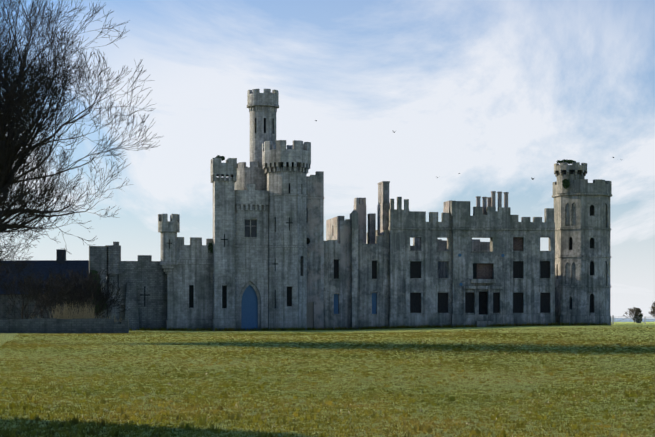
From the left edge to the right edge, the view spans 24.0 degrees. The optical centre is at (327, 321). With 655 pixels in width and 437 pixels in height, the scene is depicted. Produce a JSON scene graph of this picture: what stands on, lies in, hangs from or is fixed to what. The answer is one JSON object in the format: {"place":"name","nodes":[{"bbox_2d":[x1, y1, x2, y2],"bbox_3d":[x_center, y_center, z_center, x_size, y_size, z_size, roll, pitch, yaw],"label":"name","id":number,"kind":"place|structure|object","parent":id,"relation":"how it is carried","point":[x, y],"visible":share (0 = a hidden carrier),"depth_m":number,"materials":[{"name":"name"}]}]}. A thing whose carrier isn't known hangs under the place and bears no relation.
{"place":"outdoors","nodes":[
{"label":"outdoors","id":0,"kind":"place"},
{"bbox_2d":[0,322,654,436],"bbox_3d":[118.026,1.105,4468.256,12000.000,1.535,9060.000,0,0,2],"label":"lawn","id":1,"kind":"structure","parent":0,"point":[5,337],"depth_m":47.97,"materials":[{"name":"green plant"}]},
{"bbox_2d":[0,294,84,319],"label":"outbuilding walls","id":2,"kind":"structure","parent":1,"relation":"on","point":[5,299],"depth_m":216.05,"materials":[{"name":"grey stone"}]},
{"bbox_2d":[0,249,88,293],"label":"outbuilding roof","id":3,"kind":"structure","parent":2,"relation":"on","point":[60,262],"depth_m":219.26,"materials":[{"name":"stone"}]},
{"bbox_2d":[0,318,128,332],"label":"stone wall","id":4,"kind":"structure","parent":1,"relation":"on","point":[55,325],"depth_m":141.54,"materials":[{"name":"grey stone"}]},
{"bbox_2d":[28,300,121,321],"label":"dry weed stalks","id":5,"kind":"object","parent":4,"relation":"on","point":[77,315],"visible":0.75,"depth_m":142.00,"materials":[{"name":"brown plant"}]},
{"bbox_2d":[0,259,129,318],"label":"bare shrubs","id":6,"kind":"object","parent":1,"relation":"on","point":[75,294],"visible":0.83,"depth_m":163.13,"materials":[{"name":"brown plant"}]},
{"bbox_2d":[0,0,160,299],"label":"bare beech tree","id":7,"kind":"object","parent":1,"relation":"on","point":[16,121],"visible":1,"depth_m":98.62,"materials":[{"name":"brown plant"}]},
{"bbox_2d":[89,242,151,330],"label":"castle wall","id":8,"kind":"structure","parent":1,"relation":"on","point":[107,258],"depth_m":181.64,"materials":[{"name":"stone"}]},
{"bbox_2d":[119,261,166,329],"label":"curtain wall","id":9,"kind":"structure","parent":1,"relation":"on","point":[151,276],"depth_m":182.61,"materials":[{"name":"stone"}]},
{"bbox_2d":[167,245,212,319],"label":"block","id":10,"kind":"structure","parent":1,"relation":"on","point":[181,278],"depth_m":182.56,"materials":[{"name":"stone"}]},
{"bbox_2d":[161,232,176,261],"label":"turret","id":11,"kind":"object","parent":10,"relation":"on","point":[168,254],"visible":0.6,"depth_m":181.60,"materials":[{"name":"stone"}]},
{"bbox_2d":[213,177,234,318],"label":"tower","id":12,"kind":"structure","parent":1,"relation":"on","point":[223,224],"depth_m":181.50,"materials":[{"name":"stone"}]},
{"bbox_2d":[235,204,267,328],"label":"gatehouse","id":13,"kind":"object","parent":1,"relation":"on","point":[256,279],"visible":0.62,"depth_m":183.01,"materials":[{"name":"stone"}]},
{"bbox_2d":[158,89,310,330],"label":"castle ashlar trim","id":14,"kind":"structure","parent":13,"relation":"attached to","point":[279,155],"depth_m":182.54,"materials":[{"name":"grey stone"}]},
{"bbox_2d":[235,167,266,190],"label":"tower","id":15,"kind":"structure","parent":13,"relation":"on","point":[257,176],"depth_m":185.88,"materials":[{"name":"stone"}]},
{"bbox_2d":[267,167,306,330],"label":"tower","id":16,"kind":"structure","parent":1,"relation":"on","point":[285,270],"depth_m":182.57,"materials":[{"name":"stone"}]},
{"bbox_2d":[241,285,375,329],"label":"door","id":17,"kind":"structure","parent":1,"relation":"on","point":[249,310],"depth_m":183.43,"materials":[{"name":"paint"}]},
{"bbox_2d":[307,178,323,328],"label":"slab wall","id":18,"kind":"structure","parent":1,"relation":"on","point":[315,250],"depth_m":185.59,"materials":[{"name":"grey stone"}]},
{"bbox_2d":[326,220,350,328],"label":"link block","id":19,"kind":"structure","parent":1,"relation":"on","point":[340,231],"depth_m":187.06,"materials":[{"name":"grey stone"}]},
{"bbox_2d":[350,213,357,329],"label":"pier","id":20,"kind":"structure","parent":1,"relation":"on","point":[354,268],"depth_m":186.51,"materials":[{"name":"grey stone"}]},
{"bbox_2d":[358,244,388,328],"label":"link wall","id":21,"kind":"structure","parent":1,"relation":"on","point":[366,254],"depth_m":187.66,"materials":[{"name":"grey stone"}]},
{"bbox_2d":[389,221,451,313],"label":"wall","id":22,"kind":"structure","parent":1,"relation":"on","point":[400,257],"depth_m":188.24,"materials":[{"name":"grey stone"}]},
{"bbox_2d":[410,247,489,251],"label":"block wall","id":23,"kind":"structure","parent":1,"relation":"on","point":[445,249],"depth_m":203.23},
{"bbox_2d":[324,162,611,327],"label":"stone trim","id":24,"kind":"structure","parent":1,"relation":"on","point":[580,184],"depth_m":189.47,"materials":[{"name":"grey stone"}]},
{"bbox_2d":[250,106,275,166],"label":"tower","id":25,"kind":"structure","parent":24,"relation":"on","point":[258,136],"depth_m":187.96,"materials":[{"name":"stone"}]},
{"bbox_2d":[324,243,339,329],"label":"link wall","id":26,"kind":"structure","parent":24,"relation":"attached to","point":[331,285],"depth_m":186.72,"materials":[{"name":"grey stone"}]},
{"bbox_2d":[89,155,575,312],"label":"ivy growth","id":27,"kind":"object","parent":24,"relation":"attached to","point":[566,184],"visible":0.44,"depth_m":182.88,"materials":[{"name":"green plant"}]},
{"bbox_2d":[140,118,593,329],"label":"window","id":28,"kind":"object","parent":24,"relation":"attached to","point":[482,303],"depth_m":185.71,"materials":[{"name":"black glass"}]},
{"bbox_2d":[334,260,549,312],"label":"windows","id":29,"kind":"structure","parent":24,"relation":"attached to","point":[415,298],"depth_m":189.30,"materials":[{"name":"black glass"}]},
{"bbox_2d":[452,215,512,314],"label":"wall","id":30,"kind":"structure","parent":24,"relation":"attached to","point":[501,242],"depth_m":189.22,"materials":[{"name":"grey stone"}]},
{"bbox_2d":[477,237,522,278],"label":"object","id":31,"kind":"object","parent":30,"relation":"attached to","point":[484,270],"visible":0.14,"depth_m":189.83,"materials":[{"name":"red brick"}]},
{"bbox_2d":[513,222,554,313],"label":"wall","id":32,"kind":"structure","parent":24,"relation":"attached to","point":[531,255],"depth_m":190.88,"materials":[{"name":"grey stone"}]},
{"bbox_2d":[554,195,609,315],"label":"octagonal tower","id":33,"kind":"structure","parent":24,"relation":"on","point":[571,211],"depth_m":191.46,"materials":[{"name":"grey stone"}]},
{"bbox_2d":[612,315,644,323],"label":"field gate","id":34,"kind":"structure","parent":1,"relation":"on","point":[625,318],"depth_m":248.57,"materials":[{"name":"metal"}]},
{"bbox_2d":[633,309,642,322],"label":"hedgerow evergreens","id":35,"kind":"object","parent":1,"relation":"on","point":[638,320],"visible":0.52,"depth_m":607.98,"materials":[{"name":"green plant"}]},
{"bbox_2d":[625,302,654,322],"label":"bare hedgerow trees","id":36,"kind":"object","parent":1,"relation":"on","point":[632,312],"visible":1,"depth_m":602.28,"materials":[{"name":"plant"}]},
{"bbox_2d":[0,0,654,318],"label":"sky","id":37,"kind":"structure","parent":0,"point":[492,93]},
{"bbox_2d":[307,171,451,243],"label":"chimneys","id":38,"kind":"object","parent":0,"point":[383,207],"visible":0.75,"depth_m":191.32,"materials":[{"name":"grey stone"}]},
{"bbox_2d":[476,191,508,214],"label":"chimneys","id":39,"kind":"object","parent":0,"point":[489,201],"visible":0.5,"depth_m":190.69,"materials":[{"name":"grey stone"}]},
{"bbox_2d":[611,318,654,321],"bbox_3d":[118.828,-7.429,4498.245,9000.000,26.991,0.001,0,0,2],"label":"hills","id":40,"kind":"structure","parent":0,"point":[624,320],"depth_m":4478.22,"materials":[{"name":"blue"}]}
]}

